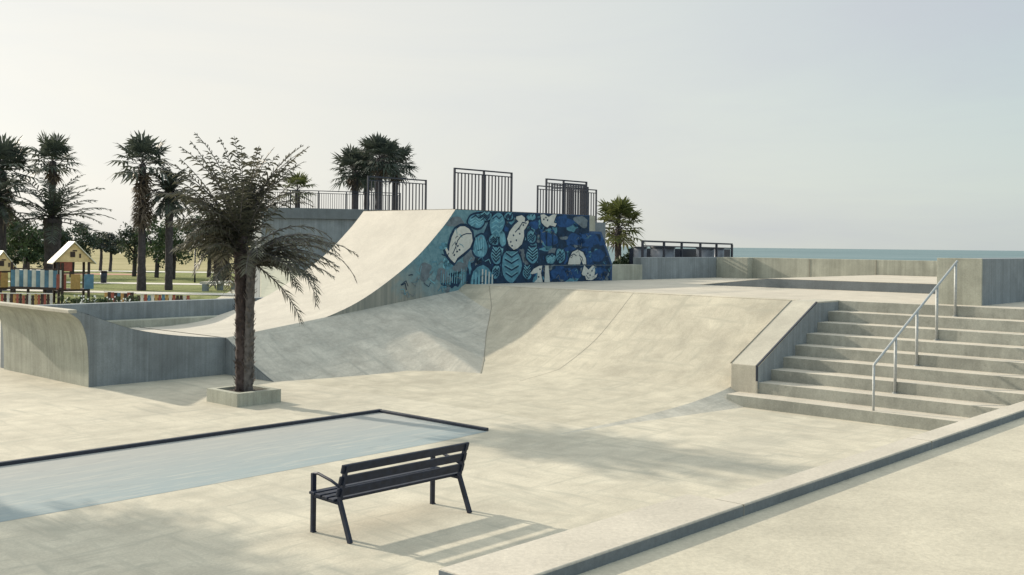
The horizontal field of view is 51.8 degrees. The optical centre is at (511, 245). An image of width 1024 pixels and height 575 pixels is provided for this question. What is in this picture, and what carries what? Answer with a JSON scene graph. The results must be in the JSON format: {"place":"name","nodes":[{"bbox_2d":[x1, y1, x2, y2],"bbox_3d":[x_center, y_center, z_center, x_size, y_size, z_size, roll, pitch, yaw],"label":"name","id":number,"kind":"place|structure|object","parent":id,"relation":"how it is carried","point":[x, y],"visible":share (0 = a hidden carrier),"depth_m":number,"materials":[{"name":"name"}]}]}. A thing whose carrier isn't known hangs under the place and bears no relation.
{"place":"outdoors","nodes":[
{"label":"outdoors","id":0,"kind":"place"},
{"bbox_2d":[80,273,136,274],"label":"park path","id":1,"kind":"structure","parent":0,"point":[109,274],"depth_m":96.41,"materials":[{"name":"beige concrete"}]},
{"bbox_2d":[20,269,211,272],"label":"park path","id":2,"kind":"structure","parent":0,"point":[146,271],"depth_m":107.15,"materials":[{"name":"beige concrete"}]},
{"bbox_2d":[0,269,234,304],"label":"park grass","id":3,"kind":"structure","parent":0,"point":[180,277],"depth_m":72.73,"materials":[{"name":"green plant"}]},
{"bbox_2d":[0,250,16,292],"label":"play tower","id":4,"kind":"structure","parent":3,"relation":"on","point":[5,260],"depth_m":52.55,"materials":[{"name":"brown wood"}]},
{"bbox_2d":[0,177,32,292],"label":"feather palm","id":5,"kind":"object","parent":3,"relation":"on","point":[4,187],"visible":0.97,"depth_m":59.93,"materials":[{"name":"green plant"}]},
{"bbox_2d":[6,214,29,272],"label":"broadleaf tree","id":6,"kind":"object","parent":3,"relation":"on","point":[15,259],"visible":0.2,"depth_m":84.33,"materials":[{"name":"green plant"}]},
{"bbox_2d":[0,133,45,289],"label":"fan palm","id":7,"kind":"object","parent":3,"relation":"on","point":[9,150],"visible":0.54,"depth_m":63.83,"materials":[{"name":"green plant"}]},
{"bbox_2d":[6,221,44,269],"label":"broadleaf tree","id":8,"kind":"object","parent":3,"relation":"on","point":[24,244],"visible":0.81,"depth_m":79.78,"materials":[{"name":"green plant"}]},
{"bbox_2d":[10,262,63,303],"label":"play bridge","id":9,"kind":"structure","parent":3,"relation":"on","point":[43,279],"depth_m":51.50,"materials":[{"name":"multicoloured paint"}]},
{"bbox_2d":[25,223,72,267],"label":"broadleaf tree","id":10,"kind":"object","parent":3,"relation":"on","point":[65,238],"visible":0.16,"depth_m":85.72,"materials":[{"name":"green plant"}]},
{"bbox_2d":[25,130,80,218],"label":"fan palm","id":11,"kind":"object","parent":3,"relation":"on","point":[53,149],"visible":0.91,"depth_m":71.65,"materials":[{"name":"green plant"}]},
{"bbox_2d":[0,174,115,292],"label":"feather palm","id":12,"kind":"object","parent":3,"relation":"on","point":[52,226],"visible":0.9,"depth_m":61.59,"materials":[{"name":"green plant"}]},
{"bbox_2d":[47,241,95,303],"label":"play tower","id":13,"kind":"structure","parent":3,"relation":"on","point":[68,253],"depth_m":51.45,"materials":[{"name":"brown wood"}]},
{"bbox_2d":[62,223,102,276],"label":"broadleaf tree","id":14,"kind":"object","parent":3,"relation":"on","point":[86,236],"visible":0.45,"depth_m":87.84,"materials":[{"name":"green plant"}]},
{"bbox_2d":[59,294,138,303],"bbox_3d":[-15.735,2.388,40.119,3.102,1.099,1.263,1,0,0],"label":"flower bed","id":15,"kind":"object","parent":3,"relation":"on","point":[98,300],"visible":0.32,"depth_m":39.91,"materials":[{"name":"green plant"}]},
{"bbox_2d":[92,231,120,270],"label":"umbrella pine","id":16,"kind":"object","parent":3,"relation":"on","point":[112,237],"visible":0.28,"depth_m":107.86,"materials":[{"name":"green plant"}]},
{"bbox_2d":[91,236,126,270],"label":"umbrella pine","id":17,"kind":"object","parent":3,"relation":"on","point":[111,248],"visible":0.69,"depth_m":105.68,"materials":[{"name":"green plant"}]},
{"bbox_2d":[115,216,152,276],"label":"broadleaf tree","id":18,"kind":"object","parent":3,"relation":"on","point":[131,241],"visible":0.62,"depth_m":91.45,"materials":[{"name":"green plant"}]},
{"bbox_2d":[104,130,175,290],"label":"fan palm","id":19,"kind":"object","parent":3,"relation":"on","point":[137,147],"visible":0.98,"depth_m":65.74,"materials":[{"name":"green plant"}]},
{"bbox_2d":[134,218,175,277],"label":"broadleaf tree","id":20,"kind":"object","parent":3,"relation":"on","point":[156,273],"visible":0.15,"depth_m":89.85,"materials":[{"name":"green plant"}]},
{"bbox_2d":[138,165,199,289],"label":"palm tree","id":21,"kind":"object","parent":3,"relation":"on","point":[166,206],"visible":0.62,"depth_m":66.77,"materials":[{"name":"green plant"}]},
{"bbox_2d":[146,217,192,278],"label":"broadleaf tree","id":22,"kind":"object","parent":3,"relation":"on","point":[158,245],"visible":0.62,"depth_m":85.36,"materials":[{"name":"green plant"}]},
{"bbox_2d":[194,250,195,282],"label":"lamp post","id":23,"kind":"object","parent":3,"relation":"on","point":[194,265],"visible":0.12,"depth_m":79.97,"materials":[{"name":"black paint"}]},
{"bbox_2d":[182,210,211,276],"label":"broadleaf tree","id":24,"kind":"object","parent":3,"relation":"on","point":[208,263],"visible":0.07,"depth_m":91.73,"materials":[{"name":"green plant"}]},
{"bbox_2d":[198,230,233,280],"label":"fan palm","id":25,"kind":"object","parent":3,"relation":"on","point":[215,265],"visible":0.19,"depth_m":81.77,"materials":[{"name":"green plant"}]},
{"bbox_2d":[200,281,234,290],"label":"concrete bench","id":26,"kind":"object","parent":3,"relation":"on","point":[205,286],"visible":0.57,"depth_m":66.78,"materials":[{"name":"grey concrete"}]},
{"bbox_2d":[206,241,233,280],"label":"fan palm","id":27,"kind":"object","parent":3,"relation":"on","point":[226,261],"visible":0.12,"depth_m":83.77,"materials":[{"name":"green plant"}]},
{"bbox_2d":[278,172,316,207],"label":"fan palm","id":28,"kind":"object","parent":3,"relation":"on","point":[302,178],"visible":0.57,"depth_m":69.77,"materials":[{"name":"green plant"}]},
{"bbox_2d":[329,143,375,208],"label":"fan palm","id":29,"kind":"object","parent":3,"relation":"on","point":[355,181],"visible":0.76,"depth_m":73.64,"materials":[{"name":"green plant"}]},
{"bbox_2d":[344,155,387,208],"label":"fan palm","id":30,"kind":"object","parent":3,"relation":"on","point":[373,186],"visible":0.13,"depth_m":79.78,"materials":[{"name":"green plant"}]},
{"bbox_2d":[352,132,406,209],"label":"fan palm","id":31,"kind":"object","parent":3,"relation":"on","point":[377,146],"visible":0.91,"depth_m":71.64,"materials":[{"name":"green plant"}]},
{"bbox_2d":[375,142,421,209],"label":"fan palm","id":32,"kind":"object","parent":3,"relation":"on","point":[407,151],"visible":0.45,"depth_m":75.80,"materials":[{"name":"green plant"}]},
{"bbox_2d":[2,289,234,294],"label":"park path","id":33,"kind":"structure","parent":0,"point":[191,293],"depth_m":62.92,"materials":[{"name":"beige concrete"}]},
{"bbox_2d":[8,281,229,284],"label":"park path","id":34,"kind":"structure","parent":0,"point":[147,283],"depth_m":76.94,"materials":[{"name":"beige concrete"}]},
{"bbox_2d":[100,271,106,282],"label":"litter bin","id":35,"kind":"object","parent":34,"relation":"on","point":[103,276],"visible":0.92,"depth_m":76.82,"materials":[{"name":"black metal"}]},
{"bbox_2d":[8,243,249,270],"bbox_3d":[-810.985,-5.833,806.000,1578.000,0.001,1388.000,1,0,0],"label":"dry field","id":36,"kind":"structure","parent":0,"point":[119,261],"depth_m":142.74,"materials":[{"name":"beige plant"}]},
{"bbox_2d":[253,207,395,296],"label":"terrace wall","id":37,"kind":"structure","parent":0,"point":[335,225],"depth_m":53.97,"materials":[{"name":"concrete"}]},
{"bbox_2d":[267,189,400,209],"bbox_3d":[-9.253,-2.320,54.377,7.259,0.950,0.067,1,0,-22],"label":"steel fence","id":38,"kind":"object","parent":37,"relation":"on","point":[318,200],"visible":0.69,"depth_m":54.45,"materials":[{"name":"metal"}]},
{"bbox_2d":[0,290,928,574],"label":"plaza pavement","id":39,"kind":"structure","parent":0,"point":[526,480],"depth_m":13.83,"materials":[{"name":"concrete"}]},
{"bbox_2d":[0,293,52,304],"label":"picket fence","id":40,"kind":"object","parent":39,"relation":"on","point":[20,298],"visible":0.41,"depth_m":40.98,"materials":[{"name":"red paint"}]},
{"bbox_2d":[104,291,133,301],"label":"picket fence","id":41,"kind":"object","parent":39,"relation":"on","point":[110,294],"visible":0.34,"depth_m":44.75,"materials":[{"name":"paint"}]},
{"bbox_2d":[137,293,189,300],"bbox_3d":[-14.546,2.458,43.992,2.221,0.864,0.145,1,0,0],"label":"picket fence","id":42,"kind":"object","parent":39,"relation":"on","point":[157,297],"visible":0.4,"depth_m":43.98,"materials":[{"name":"multicoloured wood"}]},
{"bbox_2d":[207,384,280,406],"bbox_3d":[-5.210,2.925,20.489,1.060,0.275,0.980,1,0,43],"label":"planter","id":43,"kind":"object","parent":39,"relation":"on","point":[230,396],"visible":0.84,"depth_m":20.18,"materials":[{"name":"grey concrete"}]},
{"bbox_2d":[153,132,358,391],"bbox_3d":[-4.944,0.367,20.577,3.887,5.152,3.259,1,0,0],"label":"palm tree","id":44,"kind":"object","parent":43,"relation":"in","point":[232,226],"visible":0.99,"depth_m":20.33,"materials":[{"name":"green plant"}]},
{"bbox_2d":[0,409,488,521],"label":"shallow water pool","id":45,"kind":"object","parent":39,"relation":"on","point":[40,485],"visible":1,"depth_m":15.07,"materials":[{"name":"water"},{"name":"black steel"}]},
{"bbox_2d":[260,255,298,296],"bbox_3d":[-10.010,1.671,45.780,1.763,2.677,12.289,1,0,-14],"label":"concrete hump","id":46,"kind":"object","parent":39,"relation":"on","point":[267,287],"visible":0.18,"depth_m":44.27,"materials":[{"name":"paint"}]},
{"bbox_2d":[0,209,611,386],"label":"skate ramp","id":47,"kind":"structure","parent":39,"relation":"on","point":[97,344],"depth_m":28.97,"materials":[{"name":"concrete"}]},
{"bbox_2d":[367,176,426,210],"bbox_3d":[-3.673,-1.595,33.870,0.050,1.130,2.500,1,0,43],"label":"steel fence","id":48,"kind":"object","parent":47,"relation":"on","point":[368,180],"visible":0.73,"depth_m":33.81,"materials":[{"name":"metal"}]},
{"bbox_2d":[453,168,512,211],"bbox_3d":[-0.837,-1.609,31.221,0.050,1.220,2.470,1,0,43],"label":"steel fence","id":49,"kind":"object","parent":47,"relation":"on","point":[483,192],"visible":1,"depth_m":31.19,"materials":[{"name":"metal"}]},
{"bbox_2d":[545,178,586,214],"bbox_3d":[1.765,-1.536,34.058,0.050,1.130,2.070,1,0,43],"label":"steel fence","id":50,"kind":"object","parent":47,"relation":"on","point":[563,190],"visible":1,"depth_m":33.98,"materials":[{"name":"black metal"}]},
{"bbox_2d":[564,183,584,214],"bbox_3d":[2.076,-1.492,34.885,0.050,1.090,1.070,1,0,43],"label":"steel fence","id":51,"kind":"object","parent":47,"relation":"on","point":[577,199],"visible":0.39,"depth_m":35.01,"materials":[{"name":"metal"}]},
{"bbox_2d":[225,286,491,381],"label":"concrete bank","id":52,"kind":"structure","parent":39,"relation":"on","point":[444,332],"depth_m":25.93,"materials":[{"name":"grey concrete"}]},
{"bbox_2d":[309,442,471,543],"bbox_3d":[-1.305,2.688,11.745,0.673,0.817,1.850,1,0,43],"label":"park bench","id":53,"kind":"object","parent":39,"relation":"on","point":[346,486],"visible":1,"depth_m":11.48,"materials":[{"name":"black metal"}]},
{"bbox_2d":[294,284,798,434],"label":"concrete ramp","id":54,"kind":"structure","parent":39,"relation":"on","point":[591,359],"depth_m":23.75,"materials":[{"name":"beige concrete"}]},
{"bbox_2d":[439,401,1023,574],"bbox_3d":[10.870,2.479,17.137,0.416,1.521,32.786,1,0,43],"label":"kerb","id":55,"kind":"structure","parent":39,"relation":"on","point":[585,548],"depth_m":6.26,"materials":[{"name":"concrete"}]},
{"bbox_2d":[726,300,1023,430],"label":"concrete stairs","id":56,"kind":"structure","parent":39,"relation":"on","point":[971,362],"depth_m":20.28,"materials":[{"name":"grey concrete"}]},
{"bbox_2d":[730,299,838,392],"bbox_3d":[5.863,2.157,22.425,0.622,1.915,3.668,1,0,43],"label":"stair ledge","id":57,"kind":"object","parent":56,"relation":"attached to","point":[779,337],"visible":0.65,"depth_m":21.80,"materials":[{"name":"concrete"}]},
{"bbox_2d":[872,260,957,410],"bbox_3d":[7.812,1.745,20.305,0.108,2.902,4.084,1,0,43],"label":"handrail","id":58,"kind":"object","parent":56,"relation":"on","point":[916,312],"visible":0.96,"depth_m":20.25,"materials":[{"name":"metal"}]},
{"bbox_2d":[0,0,1023,250],"label":"sky","id":59,"kind":"structure","parent":0,"point":[810,124],"materials":[{"name":"white"}]},
{"bbox_2d":[70,240,1023,270],"bbox_3d":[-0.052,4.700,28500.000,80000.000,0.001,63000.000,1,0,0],"label":"sea","id":60,"kind":"structure","parent":0,"point":[895,254],"depth_m":1036.18,"materials":[{"name":"liquid"}]},
{"bbox_2d":[714,247,724,256],"bbox_3d":[8.417,0.853,43.008,0.489,1.520,0.489,1,0,0],"label":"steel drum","id":61,"kind":"object","parent":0,"point":[720,252],"visible":0.07,"depth_m":42.80,"materials":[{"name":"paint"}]},
{"bbox_2d":[473,277,1023,307],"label":"pavement","id":62,"kind":"structure","parent":0,"point":[693,286],"depth_m":28.42,"materials":[{"name":"concrete"}]},
{"bbox_2d":[612,264,641,279],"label":"concrete block","id":63,"kind":"structure","parent":62,"relation":"on","point":[626,271],"depth_m":36.32,"materials":[{"name":"grey concrete"}]},
{"bbox_2d":[633,257,936,278],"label":"sea wall","id":64,"kind":"structure","parent":62,"relation":"on","point":[698,267],"depth_m":38.46,"materials":[{"name":"concrete"}]},
{"bbox_2d":[700,275,936,293],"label":"raised slab","id":65,"kind":"structure","parent":62,"relation":"on","point":[902,284],"depth_m":30.03,"materials":[{"name":"concrete"}]},
{"bbox_2d":[937,258,1023,305],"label":"corner wall","id":66,"kind":"structure","parent":62,"relation":"on","point":[986,281],"depth_m":22.43,"materials":[{"name":"concrete"}]},
{"bbox_2d":[578,417,1023,574],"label":"foreground pavement","id":67,"kind":"structure","parent":0,"point":[955,507],"depth_m":6.30,"materials":[{"name":"concrete"}]},
{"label":"beach promenade","id":68,"kind":"structure","parent":0,"visible":0},
{"bbox_2d":[595,221,605,240],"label":"platform","id":69,"kind":"structure","parent":68,"relation":"on","point":[600,227],"depth_m":41.09,"materials":[{"name":"concrete"}]},
{"bbox_2d":[536,185,596,221],"bbox_3d":[2.124,-1.532,40.188,0.050,1.330,3.550,1,0,43],"label":"steel fence","id":70,"kind":"object","parent":69,"relation":"on","point":[538,186],"visible":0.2,"depth_m":39.88,"materials":[{"name":"metal"}]},
{"bbox_2d":[552,184,588,214],"bbox_3d":[2.064,-1.492,37.461,0.050,1.250,2.050,1,0,43],"label":"steel fence","id":71,"kind":"object","parent":69,"relation":"on","point":[572,197],"visible":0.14,"depth_m":37.72,"materials":[{"name":"metal"}]},
{"bbox_2d":[597,195,646,262],"bbox_3d":[4.332,-0.256,44.000,2.762,3.848,2.679,1,0,0],"label":"fan palm","id":72,"kind":"object","parent":68,"relation":"on","point":[618,209],"visible":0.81,"depth_m":43.65,"materials":[{"name":"green plant"}]},
{"bbox_2d":[612,247,631,263],"bbox_3d":[4.567,0.912,40.719,1.445,1.681,1.834,1,0,0],"label":"shrub","id":73,"kind":"object","parent":68,"relation":"on","point":[623,260],"visible":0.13,"depth_m":40.21,"materials":[{"name":"green plant"}]},
{"bbox_2d":[633,246,646,256],"bbox_3d":[4.733,0.812,38.992,0.529,1.520,0.529,1,0,0],"label":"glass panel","id":74,"kind":"object","parent":68,"relation":"on","point":[637,251],"visible":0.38,"depth_m":38.80,"materials":[{"name":"glass"}]},
{"bbox_2d":[650,247,675,256],"bbox_3d":[5.713,0.823,40.061,0.969,1.520,0.969,1,0,0],"label":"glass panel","id":75,"kind":"object","parent":68,"relation":"on","point":[658,251],"visible":0.3,"depth_m":39.67,"materials":[{"name":"glass"}]},
{"bbox_2d":[629,240,732,263],"bbox_3d":[7.008,0.727,41.666,1.395,1.760,8.285,1,0,43],"label":"metal railing","id":76,"kind":"object","parent":68,"relation":"on","point":[681,252],"visible":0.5,"depth_m":40.92,"materials":[{"name":"black metal"}]},
{"bbox_2d":[696,248,713,256],"bbox_3d":[7.741,0.845,42.271,0.769,1.520,0.769,1,0,0],"label":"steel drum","id":77,"kind":"object","parent":68,"relation":"on","point":[707,252],"visible":0.22,"depth_m":41.95,"materials":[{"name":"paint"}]}
]}

